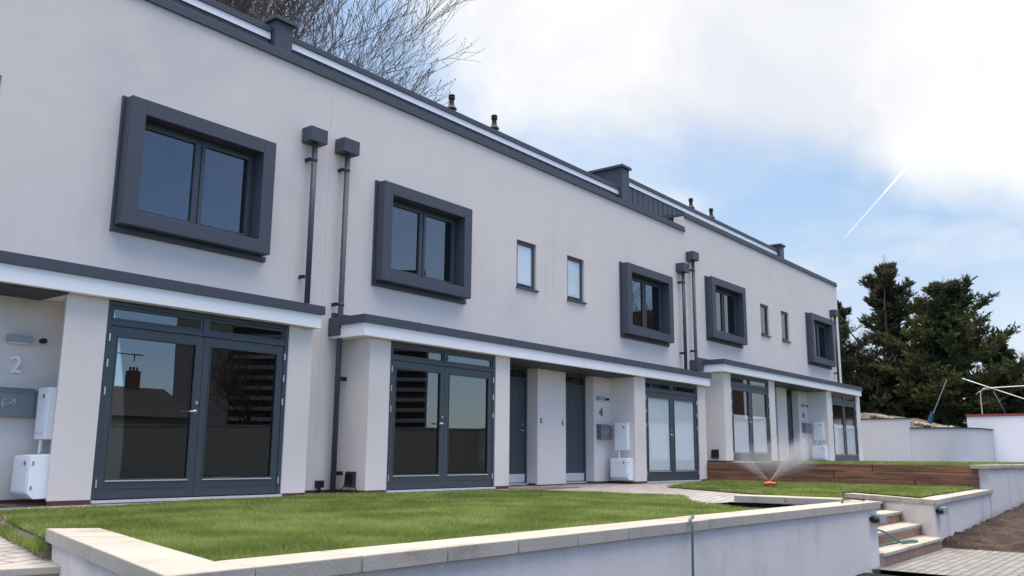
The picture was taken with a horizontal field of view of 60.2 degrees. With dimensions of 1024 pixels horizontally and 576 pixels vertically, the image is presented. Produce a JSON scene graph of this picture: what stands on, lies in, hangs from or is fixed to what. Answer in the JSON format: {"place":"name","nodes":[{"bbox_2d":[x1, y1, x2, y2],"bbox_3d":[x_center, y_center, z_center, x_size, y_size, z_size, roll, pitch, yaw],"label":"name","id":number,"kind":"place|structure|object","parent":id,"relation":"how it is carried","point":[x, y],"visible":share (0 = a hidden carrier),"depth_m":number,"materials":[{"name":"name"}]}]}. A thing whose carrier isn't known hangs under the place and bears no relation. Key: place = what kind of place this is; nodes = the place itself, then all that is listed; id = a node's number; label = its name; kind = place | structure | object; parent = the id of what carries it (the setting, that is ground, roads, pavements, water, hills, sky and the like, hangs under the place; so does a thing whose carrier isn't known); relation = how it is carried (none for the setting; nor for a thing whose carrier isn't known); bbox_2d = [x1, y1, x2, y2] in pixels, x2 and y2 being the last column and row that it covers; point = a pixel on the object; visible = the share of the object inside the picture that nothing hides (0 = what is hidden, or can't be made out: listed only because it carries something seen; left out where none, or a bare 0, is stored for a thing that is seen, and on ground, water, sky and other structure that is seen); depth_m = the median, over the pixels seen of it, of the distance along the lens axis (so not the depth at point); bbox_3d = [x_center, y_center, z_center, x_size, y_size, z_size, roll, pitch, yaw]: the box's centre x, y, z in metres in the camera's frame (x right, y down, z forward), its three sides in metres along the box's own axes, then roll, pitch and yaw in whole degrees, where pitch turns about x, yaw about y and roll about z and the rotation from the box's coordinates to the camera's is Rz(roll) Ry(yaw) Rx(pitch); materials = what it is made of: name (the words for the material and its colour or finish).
{"place":"outdoors","nodes":[
{"label":"outdoors","id":0,"kind":"place"},
{"bbox_2d":[0,535,53,565],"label":"side path","id":1,"kind":"structure","parent":0,"point":[12,554],"depth_m":5.90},
{"bbox_2d":[0,563,60,575],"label":"garden steps","id":2,"kind":"structure","parent":1,"relation":"on","point":[51,569],"depth_m":5.45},
{"bbox_2d":[0,489,766,560],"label":"grass","id":3,"kind":"structure","parent":0,"point":[213,529],"depth_m":7.59,"materials":[{"name":"green plant"}]},
{"bbox_2d":[0,481,973,510],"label":"paving","id":4,"kind":"structure","parent":0,"point":[706,496],"depth_m":15.19,"materials":[{"name":"grey stone"}]},
{"bbox_2d":[0,502,45,506],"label":"dirt","id":5,"kind":"structure","parent":4,"relation":"on","point":[22,504],"depth_m":9.66,"materials":[{"name":"brown soil"}]},
{"bbox_2d":[0,0,334,505],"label":"terraced house","id":6,"kind":"structure","parent":4,"relation":"on","point":[164,169],"depth_m":11.31,"materials":[{"name":"painted render"},{"name":"glass"},{"name":"metal"}]},
{"bbox_2d":[9,356,20,372],"bbox_3d":[-5.635,0.866,10.038,0.024,0.195,0.125,-8,-14,37],"label":"house number","id":7,"kind":"object","parent":6,"relation":"attached to","point":[15,367],"visible":1,"depth_m":10.03,"materials":[{"name":"white metal"}]},
{"bbox_2d":[0,387,38,417],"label":"letter box","id":8,"kind":"object","parent":6,"relation":"attached to","point":[17,402],"visible":1,"depth_m":9.92,"materials":[{"name":"metal"}]},
{"bbox_2d":[6,334,32,344],"bbox_3d":[-5.613,0.587,10.076,0.090,0.093,0.260,-8,-14,37],"label":"wall lamp","id":9,"kind":"object","parent":6,"relation":"attached to","point":[19,339],"visible":1,"depth_m":10.04,"materials":[{"name":"grey"}]},
{"bbox_2d":[11,454,50,498],"bbox_3d":[-5.263,2.059,9.670,0.396,0.479,0.255,-8,-14,37],"label":"meter box","id":10,"kind":"object","parent":6,"relation":"attached to","point":[30,474],"visible":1,"depth_m":9.56,"materials":[{"name":"white plastic"}]},
{"bbox_2d":[11,458,28,491],"bbox_3d":[-5.338,2.028,9.583,0.340,0.355,0.011,-8,-14,37],"label":"door","id":11,"kind":"structure","parent":10,"relation":"in","point":[19,476],"depth_m":9.57,"materials":[{"name":"white plastic"}]},
{"bbox_2d":[39,338,46,343],"bbox_3d":[-5.448,0.615,10.275,0.100,0.059,0.072,-8,-14,37],"label":"motion sensor","id":12,"kind":"object","parent":6,"relation":"attached to","point":[43,340],"visible":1,"depth_m":10.25,"materials":[{"name":"black plastic"}]},
{"bbox_2d":[34,387,56,453],"bbox_3d":[-5.269,1.500,9.973,0.260,0.750,0.125,-8,-14,37],"label":"meter box","id":13,"kind":"object","parent":6,"relation":"attached to","point":[45,413],"visible":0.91,"depth_m":9.92,"materials":[{"name":"white plastic"}]},
{"bbox_2d":[34,391,47,432],"bbox_3d":[-5.301,1.396,9.950,0.210,0.455,0.011,-8,-14,37],"label":"door","id":14,"kind":"structure","parent":13,"relation":"in","point":[42,402],"depth_m":9.94,"materials":[{"name":"white plastic"}]},
{"bbox_2d":[90,300,288,500],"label":"french doors","id":15,"kind":"structure","parent":6,"relation":"in","point":[188,413],"depth_m":11.06,"materials":[{"name":"grey glass"}]},
{"bbox_2d":[109,95,276,262],"bbox_3d":[-4.292,-1.435,12.134,0.310,1.800,2.325,-8,-14,37],"label":"box window","id":16,"kind":"structure","parent":6,"relation":"in","point":[181,178],"depth_m":12.07,"materials":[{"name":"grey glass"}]},
{"bbox_2d":[304,492,342,495],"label":"dirt","id":17,"kind":"structure","parent":4,"relation":"on","point":[321,493],"depth_m":13.00,"materials":[{"name":"brown soil"}]},
{"bbox_2d":[261,14,585,493],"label":"terraced house","id":18,"kind":"structure","parent":4,"relation":"on","point":[442,359],"depth_m":15.38,"materials":[{"name":"painted render"},{"name":"glass"},{"name":"metal"}]},
{"bbox_2d":[315,480,323,492],"bbox_3d":[-2.878,2.974,13.203,0.065,0.191,0.130,-8,-14,37],"label":"outdoor socket","id":19,"kind":"object","parent":18,"relation":"attached to","point":[319,484],"visible":0.94,"depth_m":13.18,"materials":[{"name":"black plastic"}]},
{"bbox_2d":[344,471,355,486],"bbox_3d":[-2.438,2.874,13.275,0.200,0.230,0.074,-8,-14,37],"label":"air vent","id":20,"kind":"object","parent":18,"relation":"attached to","point":[350,479],"visible":1,"depth_m":13.24,"materials":[{"name":"grey"}]},
{"bbox_2d":[371,180,471,303],"bbox_3d":[-1.551,-0.761,15.561,0.310,1.800,2.325,-8,-14,37],"label":"box window","id":21,"kind":"structure","parent":18,"relation":"in","point":[417,235],"depth_m":15.53,"materials":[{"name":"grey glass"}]},
{"bbox_2d":[386,341,494,490],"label":"french doors","id":22,"kind":"structure","parent":18,"relation":"in","point":[441,421],"depth_m":14.60,"materials":[{"name":"grey glass"}]},
{"bbox_2d":[509,367,526,482],"bbox_3d":[-0.042,2.684,17.385,0.134,2.290,1.040,-8,-14,37],"label":"front door","id":23,"kind":"structure","parent":18,"relation":"in","point":[518,376],"depth_m":17.57,"materials":[{"name":"grey wood"}]},
{"bbox_2d":[516,240,538,292],"bbox_3d":[0.270,-0.442,18.016,0.180,1.000,0.710,-8,-14,37],"label":"slot window","id":24,"kind":"structure","parent":18,"relation":"in","point":[525,251],"depth_m":18.06,"materials":[{"name":"glass"}]},
{"bbox_2d":[504,486,574,489],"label":"dirt","id":25,"kind":"structure","parent":4,"relation":"on","point":[532,488],"depth_m":15.80,"materials":[{"name":"brown soil"}]},
{"bbox_2d":[490,115,711,484],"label":"terraced house","id":26,"kind":"structure","parent":4,"relation":"on","point":[620,268],"depth_m":20.35,"materials":[{"name":"white paint"}]},
{"bbox_2d":[566,374,585,480],"bbox_3d":[1.229,3.002,19.001,0.100,2.290,1.140,-8,-14,37],"label":"front door","id":27,"kind":"structure","parent":26,"relation":"in","point":[575,385],"depth_m":19.15,"materials":[{"name":"grey wood"}]},
{"bbox_2d":[567,256,586,304],"bbox_3d":[1.369,-0.172,19.390,0.180,1.000,0.710,-8,-14,37],"label":"slot window","id":28,"kind":"structure","parent":26,"relation":"in","point":[574,266],"depth_m":19.43,"materials":[{"name":"glass"}]},
{"bbox_2d":[596,396,605,400],"bbox_3d":[1.963,2.450,19.546,0.090,0.093,0.260,-8,-14,37],"label":"wall lamp","id":29,"kind":"object","parent":26,"relation":"attached to","point":[599,398],"visible":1,"depth_m":19.47,"materials":[{"name":"grey"}]},
{"bbox_2d":[596,424,611,439],"bbox_3d":[2.037,3.169,19.475,0.133,0.339,0.444,-8,-14,37],"label":"letter box","id":30,"kind":"object","parent":26,"relation":"attached to","point":[603,431],"visible":1,"depth_m":19.37,"materials":[{"name":"metal"}]},
{"bbox_2d":[610,458,632,479],"bbox_3d":[2.393,3.952,19.297,0.446,0.479,0.255,-8,-14,37],"label":"meter box","id":31,"kind":"object","parent":26,"relation":"attached to","point":[621,468],"visible":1,"depth_m":19.20,"materials":[{"name":"white plastic"}]},
{"bbox_2d":[611,460,626,476],"bbox_3d":[2.318,3.922,19.210,0.390,0.355,0.011,-8,-14,37],"label":"door","id":32,"kind":"structure","parent":31,"relation":"in","point":[618,468],"depth_m":19.21,"materials":[{"name":"white plastic"}]},
{"bbox_2d":[614,423,629,457],"bbox_3d":[2.423,3.361,19.480,0.340,0.770,0.115,-8,-14,37],"label":"meter box","id":33,"kind":"object","parent":26,"relation":"attached to","point":[622,436],"visible":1,"depth_m":19.44,"materials":[{"name":"white plastic"}]},
{"bbox_2d":[615,425,626,446],"bbox_3d":[2.395,3.258,19.461,0.290,0.475,0.011,-8,-14,37],"label":"door","id":34,"kind":"structure","parent":33,"relation":"in","point":[620,432],"depth_m":19.46,"materials":[{"name":"white plastic"}]},
{"bbox_2d":[619,261,673,346],"bbox_3d":[3.284,0.428,21.605,0.310,1.800,2.325,-8,-14,37],"label":"box window","id":35,"kind":"structure","parent":26,"relation":"in","point":[643,310],"depth_m":21.62,"materials":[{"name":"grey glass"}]},
{"bbox_2d":[645,378,699,480],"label":"french doors","id":36,"kind":"structure","parent":26,"relation":"in","point":[672,446],"depth_m":20.77,"materials":[{"name":"grey glass"}]},
{"bbox_2d":[215,0,1023,422],"label":"sky","id":37,"kind":"structure","parent":0,"point":[844,135],"materials":[{"name":"blue"}]},
{"bbox_2d":[665,479,975,497],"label":"lawn","id":38,"kind":"structure","parent":0,"point":[834,497],"depth_m":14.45,"materials":[{"name":"green plant"}]},
{"bbox_2d":[763,481,775,486],"bbox_3d":[4.950,3.778,16.999,0.295,0.115,0.300,-8,-14,37],"label":"lawn sprinkler","id":39,"kind":"object","parent":38,"relation":"on","point":[769,484],"visible":0.85,"depth_m":16.95,"materials":[{"name":"orange plastic"}]},
{"bbox_2d":[696,419,857,481],"bbox_3d":[4.901,3.006,17.163,5.203,1.497,1.777,-1,-11,6],"label":"water spray","id":40,"kind":"object","parent":39,"relation":"attached to","point":[777,460],"visible":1,"depth_m":17.09,"materials":[{"name":"liquid"}]},
{"bbox_2d":[708,462,979,488],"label":"sleeper wall","id":41,"kind":"structure","parent":38,"relation":"on","point":[931,475],"depth_m":19.36,"materials":[{"name":"brown wood"}]},
{"bbox_2d":[713,471,961,506],"bbox_3d":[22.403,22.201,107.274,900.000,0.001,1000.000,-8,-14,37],"label":"ground","id":42,"kind":"structure","parent":0,"point":[733,504],"depth_m":32.21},
{"bbox_2d":[219,0,269,17],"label":"bare tree","id":43,"kind":"object","parent":42,"relation":"on","point":[246,7],"depth_m":24.51,"materials":[{"name":"brown plant"}]},
{"bbox_2d":[216,0,455,104],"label":"bare tree","id":44,"kind":"object","parent":42,"relation":"on","point":[279,8],"visible":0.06,"depth_m":22.00,"materials":[{"name":"brown plant"}]},
{"bbox_2d":[231,0,483,100],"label":"bare tree","id":45,"kind":"object","parent":42,"relation":"on","point":[363,61],"visible":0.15,"depth_m":33.65,"materials":[{"name":"brown plant"}]},
{"bbox_2d":[45,494,880,575],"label":"garden wall","id":46,"kind":"structure","parent":42,"relation":"on","point":[819,536],"depth_m":6.14,"materials":[{"name":"paint"}]},
{"bbox_2d":[689,515,693,575],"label":"garden hose","id":47,"kind":"object","parent":46,"relation":"hanging from","point":[692,541],"visible":0.93,"depth_m":6.94,"materials":[{"name":"teal"}]},
{"bbox_2d":[841,497,864,502],"bbox_3d":[4.016,2.600,10.445,0.089,0.258,0.881,-8,-14,37],"label":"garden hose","id":48,"kind":"object","parent":46,"relation":"on","point":[844,498],"visible":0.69,"depth_m":10.53,"materials":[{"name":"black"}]},
{"bbox_2d":[869,514,886,523],"bbox_3d":[4.340,2.737,10.478,0.104,0.105,0.355,-8,-14,37],"label":"garden lamp","id":49,"kind":"object","parent":46,"relation":"attached to","point":[878,518],"visible":1,"depth_m":10.41,"materials":[{"name":"grey plastic"}]},
{"bbox_2d":[843,489,992,542],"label":"garden wall","id":50,"kind":"structure","parent":42,"relation":"on","point":[968,509],"depth_m":13.89,"materials":[{"name":"white paint"}]},
{"bbox_2d":[935,507,947,514],"bbox_3d":[6.343,3.287,13.043,0.104,0.105,0.355,-8,-14,37],"label":"garden lamp","id":51,"kind":"object","parent":50,"relation":"attached to","point":[941,510],"visible":1,"depth_m":12.96,"materials":[{"name":"grey"}]},
{"bbox_2d":[966,413,1023,461],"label":"boundary wall","id":52,"kind":"structure","parent":42,"relation":"on","point":[1008,433],"depth_m":35.98,"materials":[{"name":"white paint"}]},
{"bbox_2d":[970,464,1023,516],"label":"garden wall","id":53,"kind":"structure","parent":42,"relation":"on","point":[1005,483],"depth_m":18.45,"materials":[{"name":"white paint"}]},
{"bbox_2d":[707,460,1023,465],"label":"paving","id":54,"kind":"structure","parent":0,"point":[817,463],"depth_m":21.28,"materials":[{"name":"green plant"}]},
{"bbox_2d":[509,164,806,485],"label":"terraced house","id":55,"kind":"structure","parent":54,"relation":"on","point":[731,322],"depth_m":25.05,"materials":[{"name":"painted render"},{"name":"glass"},{"name":"metal"}]},
{"bbox_2d":[711,449,718,457],"bbox_3d":[5.281,4.319,23.006,0.200,0.230,0.074,-8,-14,37],"label":"air vent","id":56,"kind":"object","parent":55,"relation":"attached to","point":[714,453],"visible":1,"depth_m":22.98,"materials":[{"name":"grey plastic"}]},
{"bbox_2d":[704,276,747,348],"bbox_3d":[6.078,0.711,25.170,0.310,1.800,2.325,-8,-14,37],"label":"box window","id":57,"kind":"structure","parent":55,"relation":"in","point":[723,298],"depth_m":25.20,"materials":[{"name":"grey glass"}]},
{"bbox_2d":[730,374,771,460],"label":"french doors","id":58,"kind":"structure","parent":55,"relation":"in","point":[751,419],"depth_m":24.39,"materials":[{"name":"white glass"}]},
{"bbox_2d":[760,304,771,337],"bbox_3d":[7.849,1.018,27.563,0.180,1.000,0.710,-8,-14,37],"label":"slot window","id":59,"kind":"structure","parent":55,"relation":"in","point":[763,309],"depth_m":27.66,"materials":[{"name":"grey glass"}]},
{"bbox_2d":[709,208,862,478],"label":"terraced house","id":60,"kind":"structure","parent":54,"relation":"on","point":[807,325],"depth_m":30.02,"materials":[{"name":"painted plaster render"},{"name":"glass"},{"name":"metal"}]},
{"bbox_2d":[781,311,791,342],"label":"slot window","id":61,"kind":"structure","parent":60,"relation":"in","point":[783,315],"depth_m":28.96,"materials":[{"name":"grey glass"}]},
{"bbox_2d":[786,390,794,460],"bbox_3d":[8.832,4.429,28.585,0.100,2.290,1.140,-8,-14,37],"label":"front door","id":62,"kind":"structure","parent":60,"relation":"in","point":[788,393],"depth_m":28.87,"materials":[{"name":"grey metal"}]},
{"bbox_2d":[802,423,809,432],"bbox_3d":[9.704,4.611,29.137,0.133,0.339,0.424,-8,-14,37],"label":"letter box","id":63,"kind":"object","parent":60,"relation":"attached to","point":[805,427],"visible":1,"depth_m":29.01,"materials":[{"name":"metal"}]},
{"bbox_2d":[813,422,824,444],"bbox_3d":[10.145,4.816,29.212,0.340,0.770,0.115,-8,-14,37],"label":"meter box","id":64,"kind":"object","parent":60,"relation":"attached to","point":[818,430],"visible":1,"depth_m":29.18,"materials":[{"name":"white plastic"}]},
{"bbox_2d":[814,423,822,437],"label":"door","id":65,"kind":"structure","parent":64,"relation":"in","point":[818,430],"depth_m":29.19,"materials":[{"name":"white plastic"}]},
{"bbox_2d":[812,445,827,459],"bbox_3d":[10.115,5.408,29.029,0.446,0.479,0.255,-8,-14,37],"label":"meter box","id":66,"kind":"object","parent":60,"relation":"attached to","point":[818,454],"visible":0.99,"depth_m":28.94,"materials":[{"name":"white plastic"}]},
{"bbox_2d":[812,447,824,457],"bbox_3d":[10.040,5.378,28.942,0.390,0.355,0.011,-8,-14,37],"label":"door","id":67,"kind":"structure","parent":66,"relation":"in","point":[817,453],"depth_m":28.94,"materials":[{"name":"white plastic"}]},
{"bbox_2d":[805,312,835,369],"bbox_3d":[10.839,1.882,31.120,0.310,1.800,2.325,-8,-14,37],"label":"box window","id":68,"kind":"structure","parent":60,"relation":"in","point":[819,328],"depth_m":31.19,"materials":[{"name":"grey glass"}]},
{"bbox_2d":[831,392,858,460],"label":"french doors","id":69,"kind":"structure","parent":60,"relation":"in","point":[844,415],"depth_m":30.55,"materials":[{"name":"white glass"}]},
{"bbox_2d":[861,418,995,461],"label":"boundary wall","id":70,"kind":"structure","parent":54,"relation":"on","point":[892,439],"depth_m":35.24,"materials":[{"name":"grey paint"}]},
{"bbox_2d":[860,413,959,427],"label":"soil bank","id":71,"kind":"structure","parent":0,"point":[867,416],"depth_m":37.25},
{"bbox_2d":[837,300,893,391],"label":"conifer tree","id":72,"kind":"object","parent":71,"relation":"on","point":[848,364],"visible":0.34,"depth_m":45.27,"materials":[{"name":"green plant"}]},
{"bbox_2d":[846,361,911,416],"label":"conifer tree","id":73,"kind":"object","parent":71,"relation":"on","point":[878,402],"visible":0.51,"depth_m":44.69,"materials":[{"name":"green plant"}]},
{"bbox_2d":[844,254,929,417],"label":"conifer tree","id":74,"kind":"object","parent":71,"relation":"on","point":[886,293],"visible":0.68,"depth_m":46.15,"materials":[{"name":"green plant"}]},
{"bbox_2d":[870,414,953,426],"bbox_3d":[16.652,5.582,36.750,3.255,0.742,2.083,-8,-14,37],"label":"rubble","id":75,"kind":"object","parent":71,"relation":"on","point":[914,423],"visible":0.58,"depth_m":35.91,"materials":[{"name":"brown"}]},
{"bbox_2d":[927,380,946,422],"bbox_3d":[18.555,4.972,38.595,0.961,1.909,0.220,-8,-14,37],"label":"leaning pole","id":76,"kind":"object","parent":71,"relation":"on","point":[930,419],"visible":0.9,"depth_m":38.58,"materials":[{"name":"metal"}]},
{"bbox_2d":[859,274,1023,425],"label":"conifer tree","id":77,"kind":"object","parent":71,"relation":"on","point":[948,334],"visible":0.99,"depth_m":43.25,"materials":[{"name":"green plant"}]},
{"bbox_2d":[897,362,985,422],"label":"conifer tree","id":78,"kind":"object","parent":71,"relation":"on","point":[917,413],"visible":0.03,"depth_m":45.52,"materials":[{"name":"green plant"}]},
{"bbox_2d":[932,342,1023,426],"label":"conifer tree","id":79,"kind":"object","parent":71,"relation":"on","point":[1005,351],"visible":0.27,"depth_m":44.25,"materials":[{"name":"green plant"}]},
{"bbox_2d":[856,503,1023,575],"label":"soil","id":80,"kind":"structure","parent":0,"point":[1003,531],"depth_m":13.61,"materials":[{"name":"brown soil"}]},
{"bbox_2d":[873,548,1023,575],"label":"path","id":81,"kind":"structure","parent":0,"point":[955,562],"depth_m":10.83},
{"bbox_2d":[774,500,942,570],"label":"garden steps","id":82,"kind":"structure","parent":81,"relation":"on","point":[899,530],"depth_m":12.11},
{"bbox_2d":[878,529,917,546],"bbox_3d":[4.834,3.133,11.418,1.895,0.398,0.136,11,-15,-44],"label":"garden hose","id":83,"kind":"object","parent":82,"relation":"on","point":[902,542],"visible":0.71,"depth_m":11.58,"materials":[{"name":"teal rubber"}]},
{"bbox_2d":[976,385,1023,413],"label":"pole frame","id":84,"kind":"object","parent":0,"point":[995,394],"visible":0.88,"depth_m":37.35,"materials":[{"name":"metal"}]},
{"bbox_2d":[962,378,1023,398],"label":"metal pole","id":85,"kind":"object","parent":84,"relation":"attached to","point":[992,388],"visible":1,"depth_m":37.33,"materials":[{"name":"metal"}]},
{"label":"lawn","id":86,"kind":"structure","parent":0,"visible":0},
{"bbox_2d":[0,515,51,559],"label":"grass","id":87,"kind":"structure","parent":86,"relation":"on","point":[34,543],"depth_m":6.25,"materials":[{"name":"green plant"}]}
]}

